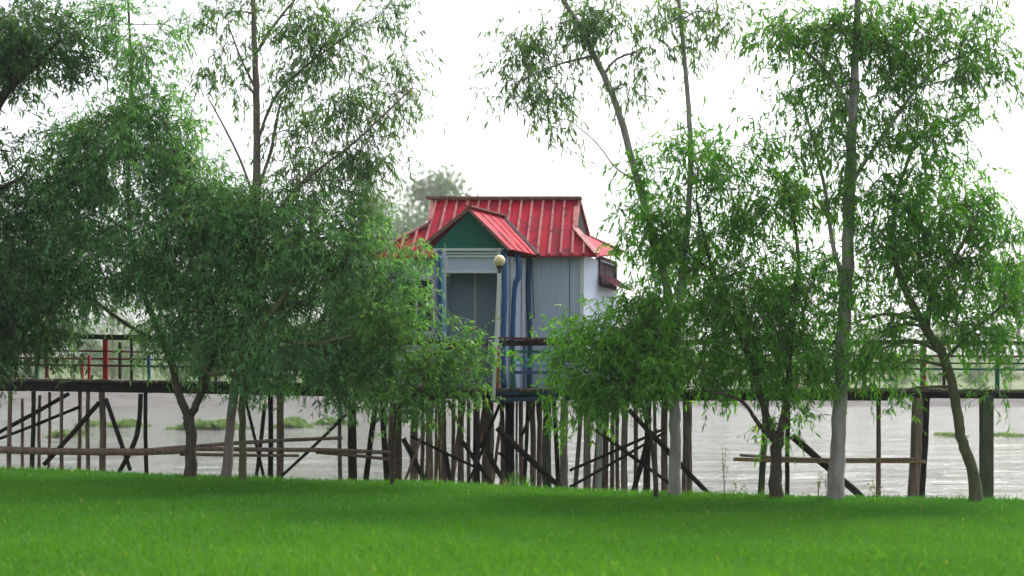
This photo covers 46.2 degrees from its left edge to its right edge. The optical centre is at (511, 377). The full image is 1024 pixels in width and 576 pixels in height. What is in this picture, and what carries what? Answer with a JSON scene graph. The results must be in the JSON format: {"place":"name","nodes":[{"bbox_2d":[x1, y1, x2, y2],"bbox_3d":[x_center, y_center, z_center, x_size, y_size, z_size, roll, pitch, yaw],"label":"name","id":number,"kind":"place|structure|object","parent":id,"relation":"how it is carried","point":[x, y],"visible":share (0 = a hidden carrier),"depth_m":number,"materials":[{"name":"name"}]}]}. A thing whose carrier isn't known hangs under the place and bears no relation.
{"place":"outdoors","nodes":[
{"label":"outdoors","id":0,"kind":"place"},
{"bbox_2d":[0,464,1023,575],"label":"grass","id":1,"kind":"structure","parent":0,"point":[867,534],"depth_m":12.34,"materials":[{"name":"green plant"}]},
{"bbox_2d":[0,406,1023,499],"bbox_3d":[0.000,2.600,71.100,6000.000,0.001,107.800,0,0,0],"label":"river water","id":2,"kind":"structure","parent":0,"point":[946,472],"depth_m":45.95,"materials":[{"name":"grey liquid"}]},
{"bbox_2d":[42,428,92,436],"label":"water hyacinth","id":3,"kind":"object","parent":2,"relation":"on","point":[66,432],"visible":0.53,"depth_m":52.47,"materials":[{"name":"green plant"}]},
{"bbox_2d":[74,420,111,426],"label":"water hyacinth","id":4,"kind":"object","parent":2,"relation":"on","point":[94,423],"visible":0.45,"depth_m":63.96,"materials":[{"name":"green plant"}]},
{"bbox_2d":[106,418,152,426],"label":"water hyacinth","id":5,"kind":"object","parent":2,"relation":"on","point":[127,422],"visible":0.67,"depth_m":63.00,"materials":[{"name":"green plant"}]},
{"bbox_2d":[0,334,358,480],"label":"wooden walkway","id":6,"kind":"structure","parent":2,"relation":"in","point":[101,386],"depth_m":20.21,"materials":[{"name":"brown wood"}]},
{"bbox_2d":[0,446,184,455],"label":"wooden pole","id":7,"kind":"object","parent":6,"relation":"on","point":[88,451],"visible":0.96,"depth_m":20.01,"materials":[{"name":"brown wood"}]},
{"bbox_2d":[183,446,390,453],"bbox_3d":[-3.727,1.218,20.040,3.502,0.135,0.081,0,0,0],"label":"wooden pole","id":8,"kind":"object","parent":7,"relation":"attached to","point":[328,450],"visible":0.84,"depth_m":20.01,"materials":[{"name":"brown wood"}]},
{"bbox_2d":[180,453,298,456],"bbox_3d":[-4.572,1.297,20.140,2.001,0.070,0.059,0,0,0],"label":"wooden pole","id":9,"kind":"object","parent":6,"relation":"attached to","point":[248,455],"visible":0.76,"depth_m":20.12,"materials":[{"name":"brown wood"}]},
{"bbox_2d":[156,436,342,447],"bbox_3d":[-4.709,1.139,20.120,3.733,0.312,0.073,0,0,0],"label":"wooden pole","id":10,"kind":"object","parent":6,"relation":"attached to","point":[272,441],"visible":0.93,"depth_m":20.09,"materials":[{"name":"brown wood"}]},
{"bbox_2d":[316,452,394,460],"bbox_3d":[-2.624,1.310,20.129,1.334,0.191,0.064,0,0,0],"label":"wooden pole","id":11,"kind":"object","parent":6,"relation":"attached to","point":[360,456],"visible":0.89,"depth_m":20.11,"materials":[{"name":"brown wood"}]},
{"bbox_2d":[162,418,254,429],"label":"water hyacinth","id":12,"kind":"object","parent":2,"relation":"on","point":[216,424],"visible":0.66,"depth_m":59.90,"materials":[{"name":"green plant"}]},
{"bbox_2d":[273,416,313,427],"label":"water hyacinth","id":13,"kind":"object","parent":2,"relation":"on","point":[294,422],"visible":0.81,"depth_m":62.12,"materials":[{"name":"green plant"}]},
{"bbox_2d":[310,417,358,424],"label":"water hyacinth","id":14,"kind":"object","parent":2,"relation":"on","point":[326,421],"visible":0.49,"depth_m":66.21,"materials":[{"name":"green plant"}]},
{"bbox_2d":[363,337,562,487],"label":"stilt platform","id":15,"kind":"structure","parent":2,"relation":"in","point":[483,436],"depth_m":21.35,"materials":[{"name":"brown wood"}]},
{"bbox_2d":[365,196,625,387],"bbox_3d":[-0.245,-1.686,23.139,4.646,3.784,4.412,0,0,14],"label":"stilt hut","id":16,"kind":"object","parent":15,"relation":"on","point":[545,247],"visible":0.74,"depth_m":22.10,"materials":[{"name":"blue paint"}]},
{"bbox_2d":[398,276,434,334],"bbox_3d":[-1.789,-1.350,22.557,0.730,1.090,0.093,0,0,10],"label":"window","id":17,"kind":"structure","parent":16,"relation":"in","point":[431,278],"depth_m":22.55,"materials":[{"name":"glass"}]},
{"bbox_2d":[446,251,496,272],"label":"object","id":18,"kind":"structure","parent":16,"relation":"in","point":[456,261],"depth_m":21.31,"materials":[{"name":"white paint"}]},
{"bbox_2d":[450,273,496,386],"bbox_3d":[-0.648,-0.950,22.125,1.297,2.284,0.050,0,0,0],"label":"door","id":19,"kind":"structure","parent":16,"relation":"in","point":[461,284],"depth_m":22.10,"materials":[{"name":"grey metal"}]},
{"bbox_2d":[598,256,616,289],"bbox_3d":[1.862,-2.057,23.729,0.117,0.576,1.335,0,0,19],"label":"window","id":20,"kind":"structure","parent":16,"relation":"in","point":[604,269],"depth_m":23.75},
{"bbox_2d":[491,255,504,399],"bbox_3d":[-0.227,-0.836,20.020,0.231,2.422,0.196,0,0,0],"label":"lamp post","id":21,"kind":"object","parent":15,"relation":"on","point":[499,261],"visible":0.96,"depth_m":19.99,"materials":[{"name":"grey metal"}]},
{"bbox_2d":[933,432,970,436],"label":"water hyacinth","id":22,"kind":"object","parent":2,"relation":"on","point":[947,434],"visible":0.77,"depth_m":53.15,"materials":[{"name":"green plant"}]},
{"bbox_2d":[994,432,1023,436],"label":"water hyacinth","id":23,"kind":"object","parent":2,"relation":"on","point":[999,434],"visible":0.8,"depth_m":52.76,"materials":[{"name":"green plant"}]},
{"bbox_2d":[0,356,1023,575],"bbox_3d":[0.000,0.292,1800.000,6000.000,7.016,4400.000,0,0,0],"label":"ground","id":24,"kind":"structure","parent":0,"point":[117,399],"depth_m":111.99,"materials":[{"name":"green plant"}]},
{"bbox_2d":[9,328,54,377],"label":"tree","id":25,"kind":"object","parent":24,"relation":"on","point":[32,370],"visible":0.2,"depth_m":125.93,"materials":[{"name":"green plant"}]},
{"bbox_2d":[0,0,118,406],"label":"broadleaf tree","id":26,"kind":"object","parent":24,"relation":"on","point":[20,45],"visible":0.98,"depth_m":17.03,"materials":[{"name":"green plant"}]},
{"bbox_2d":[50,318,117,378],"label":"tree","id":27,"kind":"object","parent":24,"relation":"on","point":[78,367],"visible":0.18,"depth_m":123.81,"materials":[{"name":"green plant"}]},
{"bbox_2d":[73,310,152,379],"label":"tree","id":28,"kind":"object","parent":24,"relation":"on","point":[113,371],"visible":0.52,"depth_m":121.15,"materials":[{"name":"green plant"}]},
{"bbox_2d":[100,315,147,364],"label":"tree","id":29,"kind":"object","parent":24,"relation":"on","point":[120,326],"visible":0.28,"depth_m":159.46,"materials":[{"name":"green plant"}]},
{"bbox_2d":[0,0,271,477],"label":"willow tree","id":30,"kind":"object","parent":24,"relation":"on","point":[176,168],"visible":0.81,"depth_m":17.45,"materials":[{"name":"green plant"}]},
{"bbox_2d":[114,325,168,379],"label":"tree","id":31,"kind":"object","parent":24,"relation":"on","point":[128,355],"visible":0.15,"depth_m":128.99,"materials":[{"name":"green plant"}]},
{"bbox_2d":[142,312,170,333],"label":"tree","id":32,"kind":"object","parent":24,"relation":"on","point":[150,321],"visible":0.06,"depth_m":172.74,"materials":[{"name":"green plant"}]},
{"bbox_2d":[153,326,202,380],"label":"tree","id":33,"kind":"object","parent":24,"relation":"on","point":[168,372],"visible":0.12,"depth_m":126.96,"materials":[{"name":"green plant"}]},
{"bbox_2d":[152,173,451,479],"bbox_3d":[-3.154,-0.638,17.569,4.611,4.842,2.701,0,0,0],"label":"willow tree","id":34,"kind":"object","parent":24,"relation":"on","point":[280,267],"visible":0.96,"depth_m":17.24,"materials":[{"name":"green plant"}]},
{"bbox_2d":[285,315,326,379],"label":"tree","id":35,"kind":"object","parent":24,"relation":"on","point":[303,332],"visible":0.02,"depth_m":121.38,"materials":[{"name":"green plant"}]},
{"bbox_2d":[172,0,448,477],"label":"eucalypt tree","id":36,"kind":"object","parent":24,"relation":"on","point":[352,166],"visible":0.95,"depth_m":17.75,"materials":[{"name":"green plant"}]},
{"bbox_2d":[318,179,425,328],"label":"tree","id":37,"kind":"object","parent":24,"relation":"on","point":[398,224],"visible":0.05,"depth_m":191.65,"materials":[{"name":"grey plant"}]},
{"bbox_2d":[363,190,427,257],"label":"tree","id":38,"kind":"object","parent":24,"relation":"on","point":[408,221],"visible":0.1,"depth_m":196.63,"materials":[{"name":"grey plant"}]},
{"bbox_2d":[323,180,478,312],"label":"tree","id":39,"kind":"object","parent":24,"relation":"on","point":[425,214],"visible":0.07,"depth_m":201.26,"materials":[{"name":"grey plant"}]},
{"bbox_2d":[308,285,517,485],"bbox_3d":[-1.453,0.259,17.301,3.120,3.147,2.189,0,0,0],"label":"young tree","id":40,"kind":"object","parent":24,"relation":"on","point":[389,390],"visible":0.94,"depth_m":17.10,"materials":[{"name":"green plant"}]},
{"bbox_2d":[397,157,485,233],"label":"tree","id":41,"kind":"object","parent":24,"relation":"on","point":[440,188],"visible":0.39,"depth_m":189.22,"materials":[{"name":"green plant"}]},
{"bbox_2d":[503,470,522,485],"bbox_3d":[0.074,1.514,17.657,0.436,0.358,0.349,0,0,7],"label":"grass tuft","id":42,"kind":"object","parent":24,"relation":"on","point":[510,481],"visible":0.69,"depth_m":17.66,"materials":[{"name":"plant"}]},
{"bbox_2d":[509,473,537,486],"bbox_3d":[0.172,1.535,17.634,0.462,0.330,0.355,0,0,0],"label":"grass tuft","id":43,"kind":"object","parent":24,"relation":"on","point":[527,482],"visible":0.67,"depth_m":17.62,"materials":[{"name":"green plant"}]},
{"bbox_2d":[466,0,756,494],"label":"eucalypt tree","id":44,"kind":"object","parent":24,"relation":"on","point":[587,27],"visible":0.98,"depth_m":17.03,"materials":[{"name":"green plant"}]},
{"bbox_2d":[506,260,717,497],"bbox_3d":[1.338,0.176,16.480,2.848,3.539,2.090,0,0,0],"label":"young tree","id":45,"kind":"object","parent":24,"relation":"on","point":[617,358],"visible":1,"depth_m":16.25,"materials":[{"name":"green plant"}]},
{"bbox_2d":[721,443,728,493],"bbox_3d":[3.055,1.341,17.204,0.127,0.813,0.106,0,0,9],"label":"weed","id":46,"kind":"object","parent":24,"relation":"on","point":[724,477],"visible":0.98,"depth_m":17.19,"materials":[{"name":"plant"}]},
{"bbox_2d":[590,87,872,498],"bbox_3d":[3.090,-1.042,16.916,4.038,6.104,2.211,0,0,0],"label":"broadleaf tree","id":47,"kind":"object","parent":24,"relation":"on","point":[729,310],"visible":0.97,"depth_m":16.78,"materials":[{"name":"green plant"}]},
{"bbox_2d":[733,481,745,491],"bbox_3d":[3.245,1.614,17.162,0.233,0.272,0.099,0,0,-25],"label":"weed","id":48,"kind":"object","parent":24,"relation":"on","point":[735,483],"visible":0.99,"depth_m":17.16,"materials":[{"name":"plant"}]},
{"bbox_2d":[560,340,1023,498],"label":"wooden walkway","id":49,"kind":"structure","parent":24,"relation":"on","point":[917,471],"depth_m":20.21,"materials":[{"name":"brown wood"}]},
{"bbox_2d":[733,457,925,462],"bbox_3d":[5.325,1.387,20.119,3.220,0.100,0.067,0,0,0],"label":"wooden pole","id":50,"kind":"object","parent":49,"relation":"attached to","point":[815,461],"visible":0.8,"depth_m":20.10,"materials":[{"name":"beige wood"}]},
{"bbox_2d":[740,454,919,460],"bbox_3d":[5.323,1.332,20.091,3.015,0.118,0.050,0,0,0],"label":"wooden pole","id":51,"kind":"object","parent":49,"relation":"attached to","point":[816,459],"visible":0.76,"depth_m":20.07,"materials":[{"name":"brown wood"}]},
{"bbox_2d":[816,471,822,491],"bbox_3d":[4.381,1.542,17.090,0.114,0.435,0.235,0,0,13],"label":"weed","id":52,"kind":"object","parent":24,"relation":"on","point":[818,483],"visible":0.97,"depth_m":17.05,"materials":[{"name":"plant"}]},
{"bbox_2d":[849,345,878,386],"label":"tree","id":53,"kind":"object","parent":24,"relation":"on","point":[856,359],"visible":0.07,"depth_m":126.92,"materials":[{"name":"green plant"}]},
{"bbox_2d":[725,0,1023,499],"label":"eucalypt tree","id":54,"kind":"object","parent":24,"relation":"on","point":[862,42],"visible":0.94,"depth_m":16.65,"materials":[{"name":"green plant"}]},
{"bbox_2d":[866,480,882,494],"bbox_3d":[5.143,1.610,17.021,0.237,0.315,0.166,0,0,0],"label":"weed","id":55,"kind":"object","parent":24,"relation":"on","point":[871,487],"visible":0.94,"depth_m":16.99,"materials":[{"name":"plant"}]},
{"bbox_2d":[779,97,1023,502],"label":"broadleaf tree","id":56,"kind":"object","parent":24,"relation":"on","point":[898,248],"visible":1,"depth_m":16.37,"materials":[{"name":"green plant"}]},
{"bbox_2d":[885,350,919,387],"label":"tree","id":57,"kind":"object","parent":24,"relation":"on","point":[905,381],"visible":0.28,"depth_m":120.67,"materials":[{"name":"green plant"}]},
{"bbox_2d":[927,358,952,384],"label":"tree","id":58,"kind":"object","parent":24,"relation":"on","point":[934,366],"visible":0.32,"depth_m":125.64,"materials":[{"name":"green plant"}]},
{"bbox_2d":[925,323,964,367],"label":"tree","id":59,"kind":"object","parent":24,"relation":"on","point":[940,334],"visible":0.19,"depth_m":154.92,"materials":[{"name":"green plant"}]},
{"bbox_2d":[956,347,994,388],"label":"tree","id":60,"kind":"object","parent":24,"relation":"on","point":[972,372],"visible":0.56,"depth_m":120.02,"materials":[{"name":"green plant"}]},
{"bbox_2d":[984,234,1023,355],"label":"tree","id":61,"kind":"object","parent":24,"relation":"on","point":[1019,304],"visible":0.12,"depth_m":199.77,"materials":[{"name":"green plant"}]},
{"bbox_2d":[994,353,1022,387],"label":"tree","id":62,"kind":"object","parent":24,"relation":"on","point":[1017,377],"visible":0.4,"depth_m":124.76,"materials":[{"name":"green plant"}]},
{"bbox_2d":[0,0,1023,355],"label":"sky","id":63,"kind":"structure","parent":0,"point":[507,162],"materials":[{"name":"white"}]}
]}

